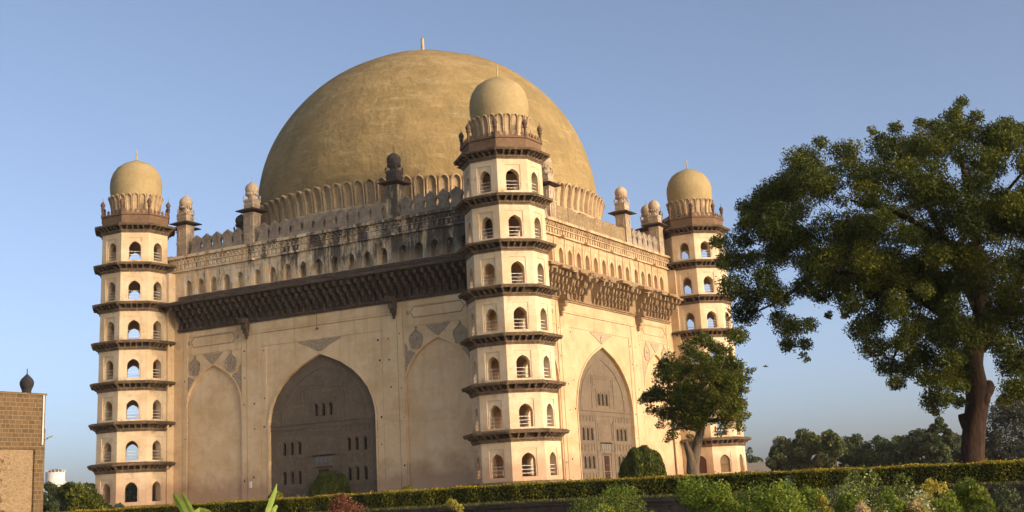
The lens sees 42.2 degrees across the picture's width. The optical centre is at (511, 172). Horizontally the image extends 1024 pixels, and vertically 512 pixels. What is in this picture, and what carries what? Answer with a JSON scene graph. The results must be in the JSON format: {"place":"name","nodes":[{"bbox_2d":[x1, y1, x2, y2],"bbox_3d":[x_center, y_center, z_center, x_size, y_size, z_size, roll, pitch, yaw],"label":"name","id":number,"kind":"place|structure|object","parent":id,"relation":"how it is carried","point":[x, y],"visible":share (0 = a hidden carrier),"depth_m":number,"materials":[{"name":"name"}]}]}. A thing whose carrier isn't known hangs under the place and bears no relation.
{"place":"outdoors","nodes":[
{"label":"outdoors","id":0,"kind":"place"},
{"bbox_2d":[0,0,1023,500],"label":"sky","id":1,"kind":"structure","parent":0,"point":[202,91],"materials":[{"name":"blue"}]},
{"bbox_2d":[358,481,1023,511],"bbox_3d":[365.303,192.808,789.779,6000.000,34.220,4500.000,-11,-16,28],"label":"ground","id":2,"kind":"structure","parent":0,"point":[1001,483],"depth_m":53.94,"materials":[{"name":"green plant"}]},
{"bbox_2d":[0,369,46,511],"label":"gatehouse","id":3,"kind":"object","parent":2,"relation":"on","point":[22,436],"visible":1,"depth_m":77.96,"materials":[{"name":"brown stone"}]},
{"bbox_2d":[43,481,59,511],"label":"garden bush","id":4,"kind":"object","parent":2,"relation":"on","point":[50,488],"visible":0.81,"depth_m":84.48,"materials":[{"name":"green plant"}]},
{"bbox_2d":[44,469,65,486],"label":"water tank","id":5,"kind":"object","parent":2,"relation":"on","point":[56,477],"visible":0.64,"depth_m":386.29,"materials":[{"name":"white plastic"}]},
{"bbox_2d":[48,484,65,511],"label":"garden bush","id":6,"kind":"object","parent":2,"relation":"on","point":[62,506],"visible":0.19,"depth_m":155.53,"materials":[{"name":"green plant"}]},
{"bbox_2d":[57,481,104,511],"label":"garden bush","id":7,"kind":"object","parent":2,"relation":"on","point":[76,496],"visible":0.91,"depth_m":108.10,"materials":[{"name":"green plant"}]},
{"bbox_2d":[102,502,112,509],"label":"clipped shrub","id":8,"kind":"object","parent":2,"relation":"on","point":[107,505],"visible":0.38,"depth_m":111.29,"materials":[{"name":"green plant"}]},
{"bbox_2d":[114,502,124,507],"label":"clipped shrub","id":9,"kind":"object","parent":2,"relation":"on","point":[120,505],"visible":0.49,"depth_m":110.69,"materials":[{"name":"green plant"}]},
{"bbox_2d":[126,484,136,501],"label":"distant tree","id":10,"kind":"object","parent":2,"relation":"on","point":[131,491],"visible":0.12,"depth_m":198.75,"materials":[{"name":"green plant"}]},
{"bbox_2d":[173,492,211,511],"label":"strap leaf plant","id":11,"kind":"object","parent":2,"relation":"on","point":[186,506],"visible":1,"depth_m":8.96,"materials":[{"name":"green plant"}]},
{"bbox_2d":[265,484,277,511],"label":"strap leaf plant","id":12,"kind":"object","parent":2,"relation":"on","point":[271,503],"visible":1,"depth_m":9.08,"materials":[{"name":"green plant"}]},
{"bbox_2d":[266,490,283,498],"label":"clipped shrub","id":13,"kind":"object","parent":2,"relation":"on","point":[279,494],"visible":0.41,"depth_m":122.22,"materials":[{"name":"green plant"}]},
{"bbox_2d":[307,469,350,496],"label":"topiary bush","id":14,"kind":"object","parent":2,"relation":"on","point":[333,481],"visible":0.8,"depth_m":136.62,"materials":[{"name":"green plant"}]},
{"bbox_2d":[327,493,368,511],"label":"flower shrub","id":15,"kind":"object","parent":2,"relation":"on","point":[346,507],"visible":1,"depth_m":28.71,"materials":[{"name":"red plant"}]},
{"bbox_2d":[402,485,413,489],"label":"clipped shrub","id":16,"kind":"object","parent":2,"relation":"on","point":[407,487],"visible":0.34,"depth_m":123.89,"materials":[{"name":"green plant"}]},
{"bbox_2d":[87,38,751,507],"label":"mausoleum","id":17,"kind":"structure","parent":2,"relation":"on","point":[421,268],"depth_m":146.47,"materials":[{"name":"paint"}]},
{"bbox_2d":[446,498,463,511],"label":"flower shrub","id":18,"kind":"object","parent":2,"relation":"on","point":[461,507],"visible":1,"depth_m":29.04,"materials":[{"name":"yellow plant"}]},
{"bbox_2d":[46,458,1023,511],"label":"hedge","id":19,"kind":"object","parent":2,"relation":"on","point":[979,472],"visible":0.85,"depth_m":61.00,"materials":[{"name":"green plant"}]},
{"bbox_2d":[567,480,654,511],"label":"flower shrub","id":20,"kind":"object","parent":2,"relation":"on","point":[610,507],"visible":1,"depth_m":26.14,"materials":[{"name":"green plant"}]},
{"bbox_2d":[618,444,666,477],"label":"topiary bush","id":21,"kind":"object","parent":2,"relation":"on","point":[642,461],"visible":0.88,"depth_m":101.90,"materials":[{"name":"green plant"}]},
{"bbox_2d":[318,480,1023,511],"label":"grass","id":22,"kind":"structure","parent":2,"relation":"on","point":[550,500],"depth_m":61.19,"materials":[{"name":"green plant"}]},
{"bbox_2d":[369,484,1023,511],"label":"retaining wall","id":23,"kind":"structure","parent":2,"relation":"on","point":[667,504],"depth_m":58.82,"materials":[{"name":"stone"}]},
{"bbox_2d":[637,331,756,477],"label":"tree","id":24,"kind":"object","parent":2,"relation":"on","point":[703,402],"visible":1,"depth_m":76.92,"materials":[{"name":"green plant"}]},
{"bbox_2d":[669,474,741,511],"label":"flower shrub","id":25,"kind":"object","parent":2,"relation":"on","point":[721,500],"visible":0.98,"depth_m":21.00,"materials":[{"name":"green plant"}]},
{"bbox_2d":[709,479,766,510],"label":"flower shrub","id":26,"kind":"object","parent":2,"relation":"on","point":[729,486],"visible":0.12,"depth_m":22.11,"materials":[{"name":"green plant"}]},
{"bbox_2d":[745,447,762,462],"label":"distant tree","id":27,"kind":"object","parent":2,"relation":"on","point":[751,458],"visible":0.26,"depth_m":220.84,"materials":[{"name":"green plant"}]},
{"bbox_2d":[746,461,770,474],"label":"boundary wall","id":28,"kind":"structure","parent":2,"relation":"on","point":[759,466],"depth_m":191.97,"materials":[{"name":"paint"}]},
{"bbox_2d":[734,478,814,511],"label":"flower shrub","id":29,"kind":"object","parent":2,"relation":"on","point":[770,501],"visible":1,"depth_m":20.03,"materials":[{"name":"green plant"}]},
{"bbox_2d":[765,436,801,472],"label":"distant tree","id":30,"kind":"object","parent":2,"relation":"on","point":[777,456],"visible":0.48,"depth_m":181.07,"materials":[{"name":"green plant"}]},
{"bbox_2d":[781,475,795,508],"bbox_3d":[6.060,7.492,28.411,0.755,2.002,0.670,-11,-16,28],"label":"flower shrub","id":31,"kind":"object","parent":2,"relation":"on","point":[791,480],"visible":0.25,"depth_m":28.63,"materials":[{"name":"green plant"}]},
{"bbox_2d":[781,428,822,471],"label":"distant tree","id":32,"kind":"object","parent":2,"relation":"on","point":[802,450],"visible":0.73,"depth_m":171.00,"materials":[{"name":"green plant"}]},
{"bbox_2d":[795,484,829,511],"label":"flower shrub","id":33,"kind":"object","parent":2,"relation":"on","point":[812,496],"visible":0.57,"depth_m":21.74,"materials":[{"name":"green plant"}]},
{"bbox_2d":[814,493,833,511],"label":"flower shrub","id":34,"kind":"object","parent":2,"relation":"on","point":[822,503],"visible":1,"depth_m":18.89,"materials":[{"name":"yellow plant"}]},
{"bbox_2d":[816,429,848,467],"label":"distant tree","id":35,"kind":"object","parent":2,"relation":"on","point":[831,448],"visible":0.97,"depth_m":166.77,"materials":[{"name":"green plant"}]},
{"bbox_2d":[836,491,866,511],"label":"flower shrub","id":36,"kind":"object","parent":2,"relation":"on","point":[851,500],"visible":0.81,"depth_m":18.83,"materials":[{"name":"green plant"}]},
{"bbox_2d":[837,433,870,467],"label":"distant tree","id":37,"kind":"object","parent":2,"relation":"on","point":[853,445],"visible":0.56,"depth_m":179.40,"materials":[{"name":"green plant"}]},
{"bbox_2d":[854,500,870,511],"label":"flower shrub","id":38,"kind":"object","parent":2,"relation":"on","point":[862,507],"visible":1,"depth_m":17.82,"materials":[{"name":"beige plant"}]},
{"bbox_2d":[706,94,1023,463],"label":"broad tree","id":39,"kind":"object","parent":2,"relation":"on","point":[884,274],"visible":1,"depth_m":57.33,"materials":[{"name":"green plant"}]},
{"bbox_2d":[828,465,909,511],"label":"flower shrub","id":40,"kind":"object","parent":2,"relation":"on","point":[849,486],"visible":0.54,"depth_m":22.43,"materials":[{"name":"green plant"}]},
{"bbox_2d":[853,435,901,467],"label":"distant tree","id":41,"kind":"object","parent":2,"relation":"on","point":[885,452],"visible":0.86,"depth_m":173.36,"materials":[{"name":"green plant"}]},
{"bbox_2d":[880,486,909,511],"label":"flower shrub","id":42,"kind":"object","parent":2,"relation":"on","point":[897,503],"visible":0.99,"depth_m":18.62,"materials":[{"name":"green plant"}]},
{"bbox_2d":[891,434,920,467],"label":"distant tree","id":43,"kind":"object","parent":2,"relation":"on","point":[898,438],"visible":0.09,"depth_m":178.51,"materials":[{"name":"green plant"}]},
{"bbox_2d":[885,472,935,511],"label":"flower shrub","id":44,"kind":"object","parent":2,"relation":"on","point":[914,492],"visible":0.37,"depth_m":22.39,"materials":[{"name":"green plant"}]},
{"bbox_2d":[897,428,938,467],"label":"distant tree","id":45,"kind":"object","parent":2,"relation":"on","point":[910,444],"visible":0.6,"depth_m":169.72,"materials":[{"name":"green plant"}]},
{"bbox_2d":[904,494,931,511],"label":"flower shrub","id":46,"kind":"object","parent":2,"relation":"on","point":[913,506],"visible":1,"depth_m":18.51,"materials":[{"name":"beige plant"}]},
{"bbox_2d":[920,477,948,511],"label":"flower shrub","id":47,"kind":"object","parent":2,"relation":"on","point":[931,486],"visible":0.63,"depth_m":23.25,"materials":[{"name":"yellow plant"}]},
{"bbox_2d":[918,416,956,464],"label":"distant tree","id":48,"kind":"object","parent":2,"relation":"on","point":[932,440],"visible":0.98,"depth_m":165.87,"materials":[{"name":"green plant"}]},
{"bbox_2d":[930,489,964,511],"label":"flower shrub","id":49,"kind":"object","parent":2,"relation":"on","point":[952,505],"visible":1,"depth_m":19.48,"materials":[{"name":"green plant"}]},
{"bbox_2d":[938,432,961,462],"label":"distant tree","id":50,"kind":"object","parent":2,"relation":"on","point":[955,454],"visible":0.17,"depth_m":171.61,"materials":[{"name":"green plant"}]},
{"bbox_2d":[951,476,996,511],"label":"flower shrub","id":51,"kind":"object","parent":2,"relation":"on","point":[965,495],"visible":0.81,"depth_m":20.26,"materials":[{"name":"green plant"}]},
{"bbox_2d":[985,450,997,460],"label":"distant tree","id":52,"kind":"object","parent":2,"relation":"on","point":[990,458],"visible":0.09,"depth_m":173.91,"materials":[{"name":"green plant"}]},
{"bbox_2d":[985,399,1023,460],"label":"feathery tree","id":53,"kind":"object","parent":2,"relation":"on","point":[1008,450],"visible":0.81,"depth_m":109.71,"materials":[{"name":"green plant"}]},
{"bbox_2d":[992,484,1023,511],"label":"flower shrub","id":54,"kind":"object","parent":2,"relation":"on","point":[1008,496],"visible":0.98,"depth_m":23.84,"materials":[{"name":"green plant"}]}
]}

